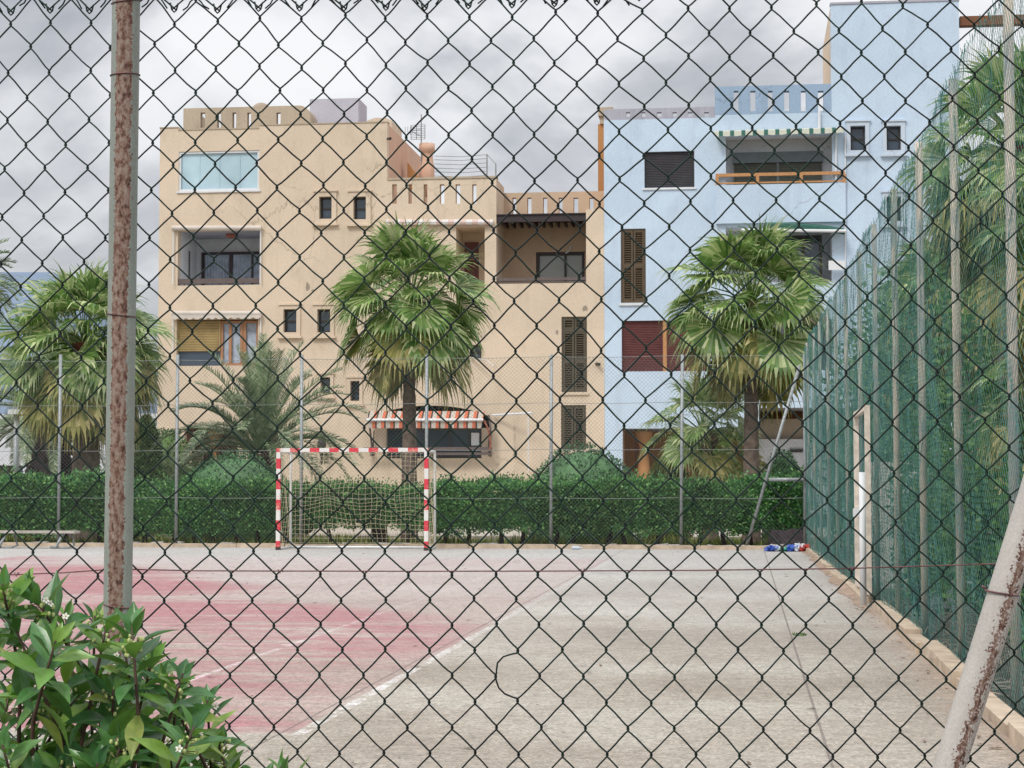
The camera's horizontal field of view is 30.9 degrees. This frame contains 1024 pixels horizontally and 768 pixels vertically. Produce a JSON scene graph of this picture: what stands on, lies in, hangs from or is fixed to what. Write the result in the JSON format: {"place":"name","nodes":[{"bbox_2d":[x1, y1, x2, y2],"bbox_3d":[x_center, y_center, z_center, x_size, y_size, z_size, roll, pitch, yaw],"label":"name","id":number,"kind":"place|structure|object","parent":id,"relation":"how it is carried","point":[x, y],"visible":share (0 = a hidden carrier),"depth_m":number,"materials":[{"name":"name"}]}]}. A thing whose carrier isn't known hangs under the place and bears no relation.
{"place":"outdoors","nodes":[
{"label":"outdoors","id":0,"kind":"place"},
{"bbox_2d":[0,414,156,473],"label":"white house","id":1,"kind":"structure","parent":0,"point":[4,457],"depth_m":99.06,"materials":[{"name":"paint"}]},
{"bbox_2d":[0,272,157,413],"bbox_3d":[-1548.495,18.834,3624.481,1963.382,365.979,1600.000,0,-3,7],"label":"hills","id":2,"kind":"structure","parent":0,"point":[36,276],"depth_m":3096.99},
{"bbox_2d":[370,524,387,542],"bbox_3d":[-2.990,3.383,41.569,0.442,0.480,0.457,0,-3,7],"label":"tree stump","id":3,"kind":"object","parent":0,"point":[384,537],"visible":0.48,"depth_m":41.42,"materials":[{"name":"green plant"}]},
{"bbox_2d":[157,98,604,525],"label":"apartment building","id":4,"kind":"structure","parent":0,"point":[321,256],"depth_m":61.65,"materials":[{"name":"beige paint"}]},
{"bbox_2d":[177,150,260,192],"bbox_3d":[-9.840,-7.127,62.224,2.882,1.408,0.180,0,-3,7],"label":"window","id":5,"kind":"structure","parent":4,"relation":"in","point":[234,165],"depth_m":62.27,"materials":[{"name":"glass"}]},
{"bbox_2d":[201,251,259,284],"bbox_3d":[-9.471,-3.888,64.109,2.617,1.374,0.100,0,-3,7],"label":"balcony door","id":6,"kind":"structure","parent":4,"relation":"in","point":[236,263],"depth_m":64.14,"materials":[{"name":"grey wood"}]},
{"bbox_2d":[220,321,257,365],"bbox_3d":[-9.105,-1.365,61.966,1.300,1.502,0.120,0,-3,7],"label":"french window","id":7,"kind":"structure","parent":4,"relation":"in","point":[248,330],"depth_m":61.97,"materials":[{"name":"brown wood"}]},
{"bbox_2d":[277,303,301,337],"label":"window","id":8,"kind":"structure","parent":4,"relation":"in","point":[293,324],"depth_m":61.56,"materials":[{"name":"beige glass"}]},
{"bbox_2d":[311,303,335,338],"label":"window","id":9,"kind":"structure","parent":4,"relation":"in","point":[324,316],"depth_m":61.43,"materials":[{"name":"beige glass"}]},
{"bbox_2d":[312,189,337,225],"bbox_3d":[-6.199,-5.858,61.703,0.865,1.195,0.350,0,-3,7],"label":"window","id":10,"kind":"structure","parent":4,"relation":"in","point":[328,206],"depth_m":61.62,"materials":[{"name":"beige glass"}]},
{"bbox_2d":[316,372,334,398],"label":"window","id":11,"kind":"structure","parent":4,"relation":"in","point":[331,382],"depth_m":61.28,"materials":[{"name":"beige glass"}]},
{"bbox_2d":[346,376,363,405],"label":"window","id":12,"kind":"structure","parent":4,"relation":"in","point":[349,378],"depth_m":61.16,"materials":[{"name":"beige glass"}]},
{"bbox_2d":[346,189,372,226],"bbox_3d":[-5.046,-5.836,61.558,0.863,1.209,0.350,0,-3,7],"label":"window","id":13,"kind":"structure","parent":4,"relation":"in","point":[363,200],"depth_m":61.49,"materials":[{"name":"beige glass"}]},
{"bbox_2d":[387,428,481,457],"bbox_3d":[-2.586,1.954,60.977,3.242,0.984,0.100,0,-3,7],"label":"window","id":14,"kind":"structure","parent":4,"relation":"in","point":[433,433],"depth_m":60.98,"materials":[{"name":"black glass"}]},
{"bbox_2d":[464,242,478,289],"bbox_3d":[-1.364,-3.795,62.407,0.473,1.965,0.070,0,-3,7],"label":"dark door","id":15,"kind":"structure","parent":4,"relation":"in","point":[470,245],"depth_m":62.40,"materials":[{"name":"brown wood"}]},
{"bbox_2d":[471,345,480,357],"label":"window","id":16,"kind":"structure","parent":4,"relation":"in","point":[477,350],"depth_m":60.95,"materials":[{"name":"grey glass"}]},
{"bbox_2d":[537,252,584,281],"bbox_3d":[1.649,-3.673,62.700,1.630,1.562,0.150,0,-3,7],"label":"window","id":17,"kind":"structure","parent":4,"relation":"in","point":[557,268],"depth_m":62.73,"materials":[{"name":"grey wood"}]},
{"bbox_2d":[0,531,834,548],"bbox_3d":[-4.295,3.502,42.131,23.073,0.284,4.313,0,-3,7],"label":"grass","id":18,"kind":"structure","parent":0,"point":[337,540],"depth_m":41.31,"materials":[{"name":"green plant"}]},
{"bbox_2d":[14,535,845,550],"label":"garden soil","id":19,"kind":"structure","parent":0,"point":[494,538],"depth_m":46.70,"materials":[{"name":"brown soil"}]},
{"bbox_2d":[8,409,21,471],"bbox_3d":[-12.814,2.299,47.855,0.380,3.277,0.300,0,-3,7],"label":"street lamp","id":20,"kind":"object","parent":19,"relation":"on","point":[16,448],"visible":0.35,"depth_m":47.89,"materials":[{"name":"metal"}]},
{"bbox_2d":[0,464,31,538],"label":"rounded bush","id":21,"kind":"object","parent":19,"relation":"on","point":[9,470],"visible":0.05,"depth_m":45.70,"materials":[{"name":"green plant"}]},
{"bbox_2d":[0,464,142,542],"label":"clipped hedge","id":22,"kind":"object","parent":19,"relation":"on","point":[87,481],"visible":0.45,"depth_m":40.95,"materials":[{"name":"green plant"}]},
{"bbox_2d":[0,256,181,541],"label":"fan palm","id":23,"kind":"object","parent":19,"relation":"on","point":[82,289],"visible":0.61,"depth_m":43.94,"materials":[{"name":"green plant"}]},
{"bbox_2d":[134,414,164,536],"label":"rounded bush","id":24,"kind":"object","parent":19,"relation":"on","point":[146,442],"visible":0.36,"depth_m":48.28,"materials":[{"name":"green plant"}]},
{"bbox_2d":[133,469,314,543],"bbox_3d":[-6.561,2.743,40.936,4.562,1.726,1.697,0,-3,7],"label":"clipped hedge","id":25,"kind":"object","parent":19,"relation":"on","point":[212,489],"visible":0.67,"depth_m":40.53,"materials":[{"name":"green plant"}]},
{"bbox_2d":[171,449,294,542],"bbox_3d":[-6.608,2.872,44.058,3.178,2.722,3.212,0,-3,7],"label":"rounded bush","id":26,"kind":"object","parent":19,"relation":"on","point":[251,467],"visible":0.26,"depth_m":43.39,"materials":[{"name":"green plant"}]},
{"bbox_2d":[148,332,367,482],"bbox_3d":[-6.265,1.284,46.672,5.433,5.214,5.404,0,-3,7],"label":"date palm","id":27,"kind":"object","parent":19,"relation":"on","point":[273,412],"visible":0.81,"depth_m":46.25,"materials":[{"name":"green plant"}]},
{"bbox_2d":[294,474,438,543],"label":"clipped hedge","id":28,"kind":"object","parent":19,"relation":"on","point":[359,492],"visible":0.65,"depth_m":40.40,"materials":[{"name":"green plant"}]},
{"bbox_2d":[0,354,806,545],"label":"chain link fence","id":29,"kind":"object","parent":19,"relation":"on","point":[301,444],"visible":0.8,"depth_m":39.17,"materials":[{"name":"metal"}]},
{"bbox_2d":[28,541,783,548],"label":"edging stones","id":30,"kind":"object","parent":19,"relation":"on","point":[401,543],"visible":0.06,"depth_m":39.48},
{"bbox_2d":[322,211,502,541],"bbox_3d":[-2.325,-0.181,42.762,4.295,7.769,4.549,0,-3,7],"label":"fan palm","id":31,"kind":"object","parent":19,"relation":"on","point":[428,327],"visible":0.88,"depth_m":42.16,"materials":[{"name":"green plant"}]},
{"bbox_2d":[525,440,643,543],"bbox_3d":[1.619,2.795,43.038,2.998,2.987,3.036,0,-3,7],"label":"rounded bush","id":32,"kind":"object","parent":19,"relation":"on","point":[582,462],"visible":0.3,"depth_m":42.45,"materials":[{"name":"green plant"}]},
{"bbox_2d":[419,469,755,545],"bbox_3d":[1.614,2.655,39.934,7.330,1.790,1.687,0,-3,7],"label":"clipped hedge","id":33,"kind":"object","parent":19,"relation":"on","point":[451,510],"visible":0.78,"depth_m":39.50,"materials":[{"name":"green plant"}]},
{"bbox_2d":[642,461,695,540],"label":"rounded bush","id":34,"kind":"object","parent":19,"relation":"on","point":[678,475],"visible":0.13,"depth_m":44.46,"materials":[{"name":"green plant"}]},
{"bbox_2d":[637,371,771,540],"bbox_3d":[4.449,1.587,43.787,3.126,4.371,3.195,3,-4,-39],"label":"fan palm","id":35,"kind":"object","parent":19,"relation":"on","point":[718,460],"visible":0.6,"depth_m":43.18,"materials":[{"name":"green plant"}]},
{"bbox_2d":[654,213,841,544],"bbox_3d":[5.367,-0.121,41.801,4.435,7.545,4.147,0,-3,7],"label":"fan palm","id":36,"kind":"object","parent":19,"relation":"on","point":[755,251],"visible":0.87,"depth_m":41.01,"materials":[{"name":"green plant"}]},
{"bbox_2d":[731,465,819,545],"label":"clipped hedge","id":37,"kind":"object","parent":19,"relation":"on","point":[783,515],"visible":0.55,"depth_m":39.15,"materials":[{"name":"green plant"}]},
{"bbox_2d":[761,448,801,539],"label":"rounded bush","id":38,"kind":"object","parent":19,"relation":"on","point":[781,462],"visible":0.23,"depth_m":45.25,"materials":[{"name":"green plant"}]},
{"bbox_2d":[766,528,807,544],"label":"wall","id":39,"kind":"structure","parent":19,"relation":"on","point":[784,536],"depth_m":38.72,"materials":[{"name":"concrete"}]},
{"bbox_2d":[810,296,952,478],"bbox_3d":[8.821,0.711,41.266,4.364,5.890,3.681,0,-3,7],"label":"leafy shrub","id":40,"kind":"object","parent":19,"relation":"on","point":[842,380],"visible":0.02,"depth_m":41.41,"materials":[{"name":"green plant"}]},
{"bbox_2d":[34,526,842,537],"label":"path","id":41,"kind":"structure","parent":0,"point":[340,530],"depth_m":52.33,"materials":[{"name":"beige concrete"}]},
{"bbox_2d":[0,237,22,324],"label":"date palm","id":42,"kind":"object","parent":41,"relation":"on","point":[6,298],"visible":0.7,"depth_m":54.92,"materials":[{"name":"green plant"}]},
{"bbox_2d":[0,304,161,530],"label":"date palm","id":43,"kind":"object","parent":41,"relation":"on","point":[50,459],"visible":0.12,"depth_m":51.43,"materials":[{"name":"green plant"}]},
{"bbox_2d":[102,427,190,533],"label":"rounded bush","id":44,"kind":"object","parent":41,"relation":"on","point":[169,468],"visible":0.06,"depth_m":50.18,"materials":[{"name":"green plant"}]},
{"bbox_2d":[157,427,195,535],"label":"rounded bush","id":45,"kind":"object","parent":41,"relation":"on","point":[166,441],"visible":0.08,"depth_m":51.30,"materials":[{"name":"green plant"}]},
{"bbox_2d":[160,526,853,573],"bbox_3d":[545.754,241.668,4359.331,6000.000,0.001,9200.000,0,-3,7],"label":"ground","id":46,"kind":"structure","parent":0,"point":[520,536],"depth_m":50.02,"materials":[{"name":"soil"}]},
{"bbox_2d":[0,564,250,767],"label":"flowering shrub","id":47,"kind":"object","parent":46,"relation":"on","point":[128,706],"visible":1,"depth_m":2.66,"materials":[{"name":"green plant"}]},
{"bbox_2d":[243,749,309,767],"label":"flowering shrub","id":48,"kind":"object","parent":46,"relation":"on","point":[282,762],"visible":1,"depth_m":2.69,"materials":[{"name":"green plant"}]},
{"bbox_2d":[0,547,1023,767],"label":"court","id":49,"kind":"object","parent":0,"point":[651,677],"depth_m":14.06,"materials":[{"name":"concrete"}]},
{"bbox_2d":[0,530,79,548],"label":"bench","id":50,"kind":"object","parent":49,"relation":"on","point":[27,531],"visible":0.91,"depth_m":38.59,"materials":[{"name":"grey wood"}]},
{"bbox_2d":[275,448,435,550],"bbox_3d":[-3.186,2.365,38.133,3.151,2.073,1.120,0,-3,7],"label":"goal","id":51,"kind":"object","parent":49,"relation":"on","point":[426,477],"visible":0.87,"depth_m":38.43,"materials":[{"name":"white metal"}]},
{"bbox_2d":[1,542,787,549],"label":"back kerb","id":52,"kind":"structure","parent":49,"relation":"on","point":[491,546],"depth_m":38.62,"materials":[{"name":"concrete"}]},
{"bbox_2d":[0,0,1023,767],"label":"chain link fence","id":53,"kind":"object","parent":49,"relation":"on","point":[980,666],"visible":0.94,"depth_m":3.09,"materials":[{"name":"black metal"}]},
{"bbox_2d":[88,548,1010,764],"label":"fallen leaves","id":54,"kind":"object","parent":49,"relation":"on","point":[748,762],"visible":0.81,"depth_m":13.33,"materials":[{"name":"brown plant"}]},
{"bbox_2d":[764,545,778,550],"bbox_3d":[5.203,3.276,37.019,0.320,0.121,0.511,1,-3,-11],"label":"plastic bag","id":55,"kind":"object","parent":49,"relation":"on","point":[769,548],"visible":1,"depth_m":36.92,"materials":[{"name":"blue plastic"}]},
{"bbox_2d":[786,544,798,550],"bbox_3d":[5.617,3.266,36.972,0.437,0.136,0.469,1,-3,-19],"label":"plastic bag","id":56,"kind":"object","parent":49,"relation":"on","point":[792,546],"visible":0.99,"depth_m":36.81,"materials":[{"name":"blue plastic"}]},
{"bbox_2d":[794,542,804,550],"bbox_3d":[5.731,3.247,36.960,0.302,0.174,0.520,0,-3,-7],"label":"plastic bag","id":57,"kind":"object","parent":49,"relation":"on","point":[798,547],"visible":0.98,"depth_m":36.82,"materials":[{"name":"white plastic"}]},
{"bbox_2d":[799,543,811,550],"bbox_3d":[5.816,3.249,36.945,0.397,0.167,0.453,1,-3,-24],"label":"plastic bag","id":58,"kind":"object","parent":49,"relation":"on","point":[804,547],"visible":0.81,"depth_m":36.79,"materials":[{"name":"red plastic"}]},
{"bbox_2d":[803,551,874,614],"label":"dirt bank","id":59,"kind":"structure","parent":49,"relation":"on","point":[845,589],"depth_m":23.30,"materials":[{"name":"beige soil"}]},
{"bbox_2d":[806,548,1023,752],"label":"side kerb","id":60,"kind":"structure","parent":49,"relation":"on","point":[944,660],"depth_m":13.15,"materials":[{"name":"concrete"}]},
{"bbox_2d":[803,0,1023,714],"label":"chain link fence","id":61,"kind":"object","parent":60,"relation":"on","point":[1011,375],"visible":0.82,"depth_m":15.24,"materials":[{"name":"green metal"}]},
{"bbox_2d":[853,405,871,605],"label":"gate","id":62,"kind":"structure","parent":61,"relation":"attached to","point":[862,527],"depth_m":20.54,"materials":[{"name":"white metal"}]},
{"bbox_2d":[0,0,1023,351],"label":"sky","id":63,"kind":"structure","parent":0,"point":[642,35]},
{"bbox_2d":[598,0,1023,525],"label":"apartment building","id":64,"kind":"structure","parent":0,"point":[796,150],"depth_m":60.04,"materials":[{"name":"blue paint"}]},
{"bbox_2d":[635,430,646,473],"bbox_3d":[4.286,3.135,61.515,0.405,3.211,0.100,0,-3,7],"label":"porch door","id":65,"kind":"structure","parent":64,"relation":"in","point":[636,449],"depth_m":61.53,"materials":[{"name":"brown wood"}]},
{"bbox_2d":[785,235,821,281],"bbox_3d":[9.493,-4.043,60.340,1.198,1.591,0.180,0,-3,7],"label":"balcony door","id":66,"kind":"structure","parent":64,"relation":"in","point":[815,248],"depth_m":60.36,"materials":[{"name":"grey glass"}]},
{"bbox_2d":[785,327,821,363],"bbox_3d":[9.470,-1.129,60.182,1.190,1.432,0.180,0,-3,7],"label":"balcony door","id":67,"kind":"structure","parent":64,"relation":"in","point":[808,327],"depth_m":60.18,"materials":[{"name":"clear glass"}]},
{"bbox_2d":[845,119,871,156],"bbox_3d":[11.136,-7.905,59.646,0.849,1.187,0.350,0,-3,7],"label":"window","id":68,"kind":"structure","parent":64,"relation":"in","point":[854,148],"depth_m":59.58,"materials":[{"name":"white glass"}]},
{"bbox_2d":[881,190,905,227],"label":"window","id":69,"kind":"structure","parent":64,"relation":"in","point":[884,193],"depth_m":59.32,"materials":[{"name":"white glass"}]},
{"bbox_2d":[881,119,906,156],"bbox_3d":[12.262,-7.886,59.504,0.833,1.185,0.350,0,-3,7],"label":"window","id":70,"kind":"structure","parent":64,"relation":"in","point":[892,146],"depth_m":59.44,"materials":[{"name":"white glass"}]},
{"bbox_2d":[825,546,1023,717],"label":"planting bed","id":71,"kind":"object","parent":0,"point":[997,673],"visible":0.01,"depth_m":15.46,"materials":[{"name":"green plant"}]},
{"bbox_2d":[823,418,881,557],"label":"leafy shrub","id":72,"kind":"object","parent":71,"relation":"on","point":[843,487],"visible":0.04,"depth_m":33.22,"materials":[{"name":"green plant"}]},
{"bbox_2d":[838,340,917,449],"bbox_3d":[7.241,1.051,35.387,2.164,4.503,2.164,0,-3,7],"label":"fan palm","id":73,"kind":"object","parent":71,"relation":"on","point":[870,385],"visible":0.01,"depth_m":35.15,"materials":[{"name":"green plant"}]},
{"bbox_2d":[850,402,918,549],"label":"leafy shrub","id":74,"kind":"object","parent":71,"relation":"on","point":[910,444],"visible":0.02,"depth_m":26.21,"materials":[{"name":"green plant"}]},
{"bbox_2d":[842,244,953,472],"bbox_3d":[6.916,0.270,28.379,3.694,5.286,3.641,0,-3,7],"label":"leafy shrub","id":75,"kind":"object","parent":71,"relation":"on","point":[904,372],"visible":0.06,"depth_m":28.33,"materials":[{"name":"green plant"}]},
{"bbox_2d":[871,462,927,588],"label":"garden wall","id":76,"kind":"structure","parent":71,"relation":"on","point":[883,529],"depth_m":23.53,"materials":[{"name":"grey paint"}]},
{"bbox_2d":[865,236,945,455],"bbox_3d":[7.114,0.229,31.386,2.421,5.704,2.373,0,-3,7],"label":"fan palm","id":77,"kind":"object","parent":71,"relation":"on","point":[879,273],"visible":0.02,"depth_m":31.33,"materials":[{"name":"green plant"}]},
{"bbox_2d":[901,486,954,615],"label":"leafy shrub","id":78,"kind":"object","parent":71,"relation":"on","point":[919,556],"visible":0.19,"depth_m":18.88,"materials":[{"name":"green plant"}]},
{"bbox_2d":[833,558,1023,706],"bbox_3d":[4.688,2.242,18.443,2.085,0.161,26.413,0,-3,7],"label":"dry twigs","id":79,"kind":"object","parent":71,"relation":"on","point":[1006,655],"visible":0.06,"depth_m":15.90,"materials":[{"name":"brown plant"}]},
{"bbox_2d":[884,423,978,601],"bbox_3d":[4.729,1.438,20.505,1.128,2.092,2.941,0,-3,7],"label":"leafy shrub","id":80,"kind":"object","parent":71,"relation":"on","point":[901,502],"visible":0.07,"depth_m":20.33,"materials":[{"name":"green plant"}]},
{"bbox_2d":[885,215,999,576],"bbox_3d":[5.817,0.055,23.446,2.326,5.177,2.315,0,-3,7],"label":"fan palm","id":81,"kind":"object","parent":71,"relation":"on","point":[935,302],"visible":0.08,"depth_m":23.32,"materials":[{"name":"green plant"}]},
{"bbox_2d":[902,249,997,613],"bbox_3d":[5.173,0.139,18.529,2.537,4.454,3.644,0,-3,7],"label":"leafy shrub","id":82,"kind":"object","parent":71,"relation":"on","point":[965,361],"visible":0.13,"depth_m":18.58,"materials":[{"name":"green plant"}]},
{"bbox_2d":[890,36,1023,626],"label":"fan palm","id":83,"kind":"object","parent":71,"relation":"on","point":[942,169],"visible":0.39,"depth_m":16.48,"materials":[{"name":"green plant"}]},
{"bbox_2d":[928,581,988,611],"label":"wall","id":84,"kind":"structure","parent":71,"relation":"on","point":[944,605],"depth_m":19.49,"materials":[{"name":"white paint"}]},
{"bbox_2d":[927,410,1023,619],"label":"leafy shrub","id":85,"kind":"object","parent":71,"relation":"on","point":[965,524],"visible":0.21,"depth_m":16.36,"materials":[{"name":"green plant"}]},
{"bbox_2d":[948,124,1023,409],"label":"fan palm","id":86,"kind":"object","parent":71,"relation":"on","point":[1021,288],"visible":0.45,"depth_m":12.26,"materials":[{"name":"green plant"}]},
{"bbox_2d":[965,340,1023,650],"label":"fan palm","id":87,"kind":"object","parent":71,"relation":"on","point":[998,441],"visible":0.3,"depth_m":14.70,"materials":[{"name":"green plant"}]},
{"bbox_2d":[978,415,1023,659],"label":"leafy shrub","id":88,"kind":"object","parent":71,"relation":"on","point":[1001,504],"visible":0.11,"depth_m":12.79,"materials":[{"name":"green plant"}]}
]}

